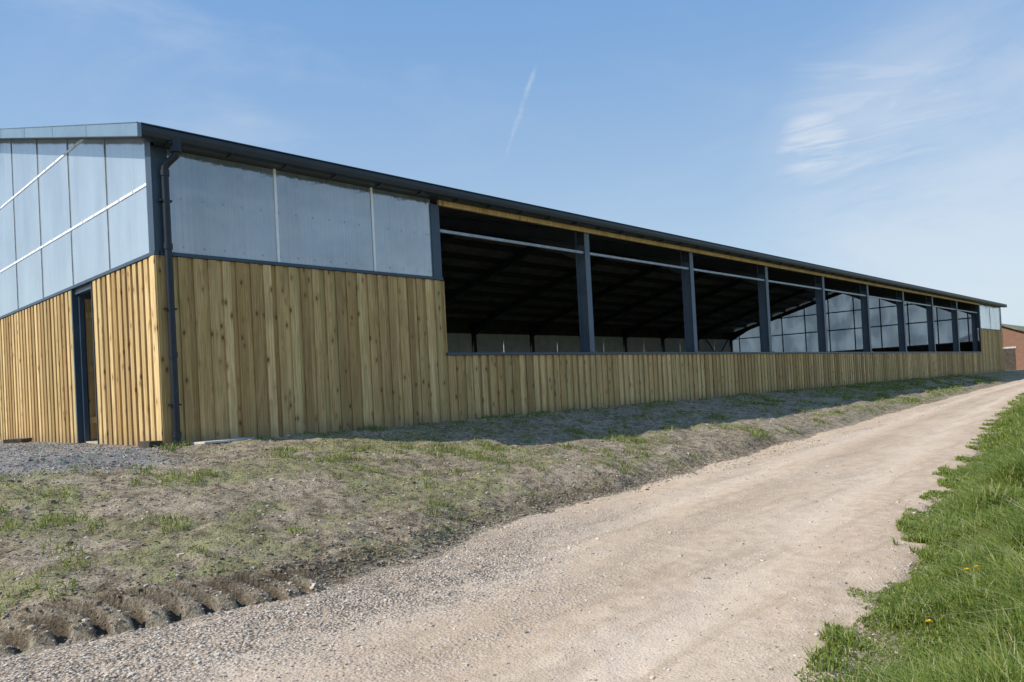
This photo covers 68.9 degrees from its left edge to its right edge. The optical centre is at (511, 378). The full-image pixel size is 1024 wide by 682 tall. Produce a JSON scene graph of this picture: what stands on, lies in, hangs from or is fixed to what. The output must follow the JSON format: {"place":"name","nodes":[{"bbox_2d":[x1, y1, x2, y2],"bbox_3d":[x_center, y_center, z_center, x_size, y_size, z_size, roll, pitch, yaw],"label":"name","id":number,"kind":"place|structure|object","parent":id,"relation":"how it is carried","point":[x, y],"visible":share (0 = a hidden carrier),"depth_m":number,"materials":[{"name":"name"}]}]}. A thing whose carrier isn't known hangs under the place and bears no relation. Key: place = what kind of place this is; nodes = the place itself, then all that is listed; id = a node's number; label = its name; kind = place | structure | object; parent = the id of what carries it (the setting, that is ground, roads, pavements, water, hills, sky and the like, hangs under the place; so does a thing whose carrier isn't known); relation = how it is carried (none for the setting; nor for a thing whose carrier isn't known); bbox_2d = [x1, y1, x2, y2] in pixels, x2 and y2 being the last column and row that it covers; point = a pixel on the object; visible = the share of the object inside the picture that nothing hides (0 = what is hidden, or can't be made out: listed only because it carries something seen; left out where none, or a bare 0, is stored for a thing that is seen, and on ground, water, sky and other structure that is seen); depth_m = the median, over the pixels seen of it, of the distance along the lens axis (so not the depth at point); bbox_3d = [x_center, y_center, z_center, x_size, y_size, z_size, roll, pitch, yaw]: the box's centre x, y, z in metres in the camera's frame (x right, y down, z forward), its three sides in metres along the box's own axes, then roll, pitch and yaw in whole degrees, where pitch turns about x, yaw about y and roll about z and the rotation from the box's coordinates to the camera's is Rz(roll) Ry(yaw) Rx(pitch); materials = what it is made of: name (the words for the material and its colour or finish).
{"place":"outdoors","nodes":[
{"label":"outdoors","id":0,"kind":"place"},
{"bbox_2d":[158,199,181,405],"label":"downpipe brackets","id":1,"kind":"object","parent":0,"point":[160,200],"visible":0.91,"depth_m":11.62,"materials":[{"name":"grey metal"}]},
{"bbox_2d":[0,379,1023,681],"bbox_3d":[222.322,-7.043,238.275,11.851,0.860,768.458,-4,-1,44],"label":"gravel track","id":2,"kind":"structure","parent":0,"point":[916,449],"depth_m":5.82,"materials":[{"name":"beige gravel"}]},
{"bbox_2d":[0,370,1023,680],"bbox_3d":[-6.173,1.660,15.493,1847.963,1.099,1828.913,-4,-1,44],"label":"ground","id":3,"kind":"structure","parent":0,"point":[68,608],"depth_m":8.71,"materials":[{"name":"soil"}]},
{"bbox_2d":[3,438,31,442],"bbox_3d":[-10.895,1.374,16.440,0.519,0.107,0.272,-3,-1,15],"label":"timber block","id":4,"kind":"object","parent":3,"relation":"on","point":[19,440],"depth_m":16.34,"materials":[{"name":"brown wood"}]},
{"bbox_2d":[83,432,97,443],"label":"barn floor","id":5,"kind":"structure","parent":3,"relation":"on","point":[94,441],"depth_m":14.31,"materials":[{"name":"beige concrete"}]},
{"bbox_2d":[16,164,109,440],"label":"gable rails","id":6,"kind":"object","parent":5,"relation":"on","point":[86,295],"visible":0.02,"depth_m":14.83,"materials":[{"name":"grey paint"}]},
{"bbox_2d":[79,333,729,410],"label":"panels","id":7,"kind":"object","parent":5,"relation":"on","point":[459,342],"visible":0.21,"depth_m":51.89,"materials":[{"name":"concrete"}]},
{"bbox_2d":[11,150,974,351],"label":"portal rafters","id":8,"kind":"object","parent":5,"relation":"on","point":[565,239],"visible":0.42,"depth_m":34.01,"materials":[{"name":"metal"}]},
{"bbox_2d":[14,142,969,332],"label":"purlins","id":9,"kind":"object","parent":8,"relation":"on","point":[228,175],"visible":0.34,"depth_m":39.29,"materials":[{"name":"metal"}]},
{"bbox_2d":[68,170,830,329],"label":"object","id":10,"kind":"object","parent":9,"relation":"on","point":[201,214],"depth_m":43.74,"materials":[{"name":"black metal"}]},
{"bbox_2d":[715,292,837,329],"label":"roof brace","id":11,"kind":"object","parent":8,"relation":"attached to","point":[775,311],"visible":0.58,"depth_m":63.46,"materials":[{"name":"metal"}]},
{"bbox_2d":[0,257,1003,445],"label":"timber cladding","id":12,"kind":"structure","parent":5,"relation":"on","point":[271,351],"depth_m":14.52,"materials":[{"name":"brown wood"}]},
{"bbox_2d":[71,282,98,443],"bbox_3d":[-8.044,-0.237,14.183,1.167,3.040,0.180,-4,-1,44],"label":"door frame","id":13,"kind":"object","parent":12,"relation":"in","point":[79,353],"visible":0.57,"depth_m":14.52,"materials":[{"name":"grey metal"}]},
{"bbox_2d":[84,299,97,439],"bbox_3d":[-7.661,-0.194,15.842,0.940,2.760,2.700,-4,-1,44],"label":"door leaf","id":14,"kind":"object","parent":12,"relation":"attached to","point":[90,367],"visible":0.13,"depth_m":14.61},
{"bbox_2d":[161,151,180,445],"bbox_3d":[-5.234,-1.264,11.626,0.309,4.810,0.134,-3,-1,7],"label":"downpipe","id":15,"kind":"object","parent":12,"relation":"attached to","point":[169,161],"visible":0.86,"depth_m":11.61,"materials":[{"name":"black plastic"}]},
{"bbox_2d":[160,169,169,176],"bbox_3d":[-5.434,-3.216,11.677,0.132,0.090,0.132,-4,-1,44],"label":"downpipe collar","id":16,"kind":"object","parent":15,"relation":"attached to","point":[164,171],"visible":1,"depth_m":11.62,"materials":[{"name":"grey metal"}]},
{"bbox_2d":[163,243,172,249],"bbox_3d":[-5.374,-2.068,11.661,0.132,0.090,0.132,-4,-1,44],"label":"downpipe collar","id":17,"kind":"object","parent":15,"relation":"attached to","point":[168,245],"visible":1,"depth_m":11.61,"materials":[{"name":"grey metal"}]},
{"bbox_2d":[169,352,177,357],"bbox_3d":[-5.286,-0.370,11.638,0.132,0.090,0.132,-4,-1,44],"label":"downpipe collar","id":18,"kind":"object","parent":15,"relation":"attached to","point":[173,354],"visible":1,"depth_m":11.58,"materials":[{"name":"grey metal"}]},
{"bbox_2d":[172,432,181,437],"bbox_3d":[-5.221,0.878,11.621,0.132,0.090,0.132,-4,-1,44],"label":"downpipe collar","id":19,"kind":"object","parent":15,"relation":"attached to","point":[176,434],"visible":1,"depth_m":11.57,"materials":[{"name":"black metal"}]},
{"bbox_2d":[0,250,1001,355],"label":"sill flashing","id":20,"kind":"object","parent":12,"relation":"on","point":[142,258],"visible":0.92,"depth_m":15.09,"materials":[{"name":"black metal"}]},
{"bbox_2d":[0,139,978,351],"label":"gable wall panels","id":21,"kind":"object","parent":20,"relation":"on","point":[127,216],"visible":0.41,"depth_m":15.80,"materials":[{"name":"plastic"}]},
{"bbox_2d":[10,139,109,308],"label":"gable joint strips","id":22,"kind":"object","parent":21,"relation":"attached to","point":[69,215],"visible":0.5,"depth_m":14.54,"materials":[{"name":"grey metal"}]},
{"bbox_2d":[0,139,145,272],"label":"gable fixing strips","id":23,"kind":"object","parent":21,"relation":"attached to","point":[88,218],"visible":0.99,"depth_m":14.82,"materials":[{"name":"white metal"}]},
{"bbox_2d":[78,319,727,338],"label":"boarding","id":24,"kind":"object","parent":21,"relation":"attached to","point":[455,327],"visible":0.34,"depth_m":52.01,"materials":[{"name":"brown wood"}]},
{"bbox_2d":[0,121,1006,329],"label":"verge flashing","id":25,"kind":"object","parent":21,"relation":"attached to","point":[124,129],"visible":0.77,"depth_m":13.06,"materials":[{"name":"grey metal"}]},
{"bbox_2d":[0,137,136,139],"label":"gable soffit","id":26,"kind":"structure","parent":25,"relation":"attached to","point":[85,138],"depth_m":14.05,"materials":[{"name":"grey metal"}]},
{"bbox_2d":[144,141,1001,329],"bbox_3d":[15.129,-3.675,33.337,0.225,1.790,60.085,-4,-1,44],"label":"corner flashing","id":27,"kind":"object","parent":21,"relation":"attached to","point":[155,157],"visible":0.83,"depth_m":11.70,"materials":[{"name":"black metal"}]},
{"bbox_2d":[167,149,1000,329],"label":"translucent wall panels","id":28,"kind":"object","parent":27,"relation":"attached to","point":[251,234],"visible":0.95,"depth_m":13.53,"materials":[{"name":"grey plastic"}]},
{"bbox_2d":[179,156,429,271],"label":"sheet screws","id":29,"kind":"object","parent":28,"relation":"attached to","point":[296,215],"visible":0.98,"depth_m":13.31,"materials":[{"name":"metal"}]},
{"bbox_2d":[151,142,999,307],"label":"eave beam","id":30,"kind":"structure","parent":21,"relation":"attached to","point":[284,170],"depth_m":14.65,"materials":[{"name":"black metal"}]},
{"bbox_2d":[164,141,998,306],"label":"gutter brackets","id":31,"kind":"object","parent":30,"relation":"attached to","point":[227,157],"visible":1,"depth_m":19.13,"materials":[{"name":"grey metal"}]},
{"bbox_2d":[137,124,1006,307],"bbox_3d":[15.351,-4.534,33.109,0.200,0.195,60.600,-4,-1,44],"label":"eave gutter","id":32,"kind":"object","parent":31,"relation":"on","point":[158,135],"visible":0.92,"depth_m":15.59,"materials":[{"name":"grey metal"}]},
{"bbox_2d":[169,137,182,153],"bbox_3d":[-5.258,-3.651,11.658,0.190,0.240,0.190,-4,-1,44],"label":"gutter outlet","id":33,"kind":"object","parent":32,"relation":"attached to","point":[175,144],"visible":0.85,"depth_m":11.59,"materials":[{"name":"grey metal"}]},
{"bbox_2d":[437,200,978,304],"bbox_3d":[14.897,-4.372,33.017,0.060,0.107,47.570,-4,-1,44],"label":"eave timber","id":34,"kind":"object","parent":30,"relation":"attached to","point":[523,218],"visible":1,"depth_m":21.35,"materials":[{"name":"brown wood"}]},
{"bbox_2d":[735,297,978,351],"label":"gable frame","id":35,"kind":"object","parent":21,"relation":"attached to","point":[881,326],"visible":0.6,"depth_m":61.90,"materials":[{"name":"grey paint"}]},
{"bbox_2d":[273,169,990,324],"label":"side joint strips","id":36,"kind":"object","parent":20,"relation":"on","point":[276,218],"visible":1,"depth_m":13.15,"materials":[{"name":"grey metal"}]},
{"bbox_2d":[150,255,1004,446],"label":"corner boards","id":37,"kind":"object","parent":12,"relation":"attached to","point":[161,345],"visible":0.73,"depth_m":11.61,"materials":[{"name":"brown wood"}]},
{"bbox_2d":[156,290,980,443],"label":"cladding rails","id":38,"kind":"object","parent":5,"relation":"on","point":[966,347],"visible":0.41,"depth_m":57.66,"materials":[{"name":"black wood"}]},
{"bbox_2d":[171,180,978,351],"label":"steel columns","id":39,"kind":"structure","parent":5,"relation":"on","point":[585,306],"depth_m":27.27,"materials":[{"name":"grey metal"}]},
{"bbox_2d":[440,229,976,312],"bbox_3d":[14.839,-3.799,33.091,0.060,0.060,47.565,-4,-1,44],"label":"opening rail","id":40,"kind":"object","parent":39,"relation":"attached to","point":[554,248],"visible":0.98,"depth_m":21.48,"materials":[{"name":"metal"}]},
{"bbox_2d":[0,441,207,478],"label":"grey hardcore","id":41,"kind":"structure","parent":3,"relation":"on","point":[15,449],"depth_m":11.23,"materials":[{"name":"gravel"}]},
{"bbox_2d":[139,441,162,447],"bbox_3d":[-5.567,1.020,11.486,0.312,0.126,0.239,-3,-1,32],"label":"timber block","id":42,"kind":"object","parent":3,"relation":"on","point":[146,444],"depth_m":11.40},
{"bbox_2d":[191,437,254,444],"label":"concrete slab","id":43,"kind":"structure","parent":3,"relation":"on","point":[221,440],"depth_m":11.71,"materials":[{"name":"grey concrete"}]},
{"bbox_2d":[0,406,831,651],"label":"soil clods","id":44,"kind":"object","parent":3,"relation":"on","point":[350,557],"visible":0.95,"depth_m":8.75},
{"bbox_2d":[0,387,970,621],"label":"bank stones","id":45,"kind":"object","parent":3,"relation":"on","point":[178,555],"visible":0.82,"depth_m":10.81,"materials":[{"name":"grey stone"}]},
{"bbox_2d":[716,393,1023,681],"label":"grass verge","id":46,"kind":"object","parent":3,"relation":"on","point":[974,519],"depth_m":4.72,"materials":[{"name":"green plant"}]},
{"bbox_2d":[1001,324,1023,369],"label":"brick outbuilding","id":47,"kind":"structure","parent":3,"relation":"on","point":[1013,342],"depth_m":61.18,"materials":[{"name":"brick"}]},
{"bbox_2d":[1003,348,1015,369],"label":"door","id":48,"kind":"structure","parent":47,"relation":"in","point":[1009,361],"depth_m":61.32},
{"bbox_2d":[0,0,1023,325],"label":"sky","id":49,"kind":"structure","parent":0,"point":[884,139],"materials":[{"name":"blue"}]},
{"bbox_2d":[141,122,1006,304],"bbox_3d":[15.336,-4.639,33.119,0.235,0.013,60.600,-4,-1,44],"label":"eave flashing","id":50,"kind":"object","parent":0,"point":[481,194],"visible":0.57,"depth_m":15.59,"materials":[{"name":"grey metal"}]}
]}

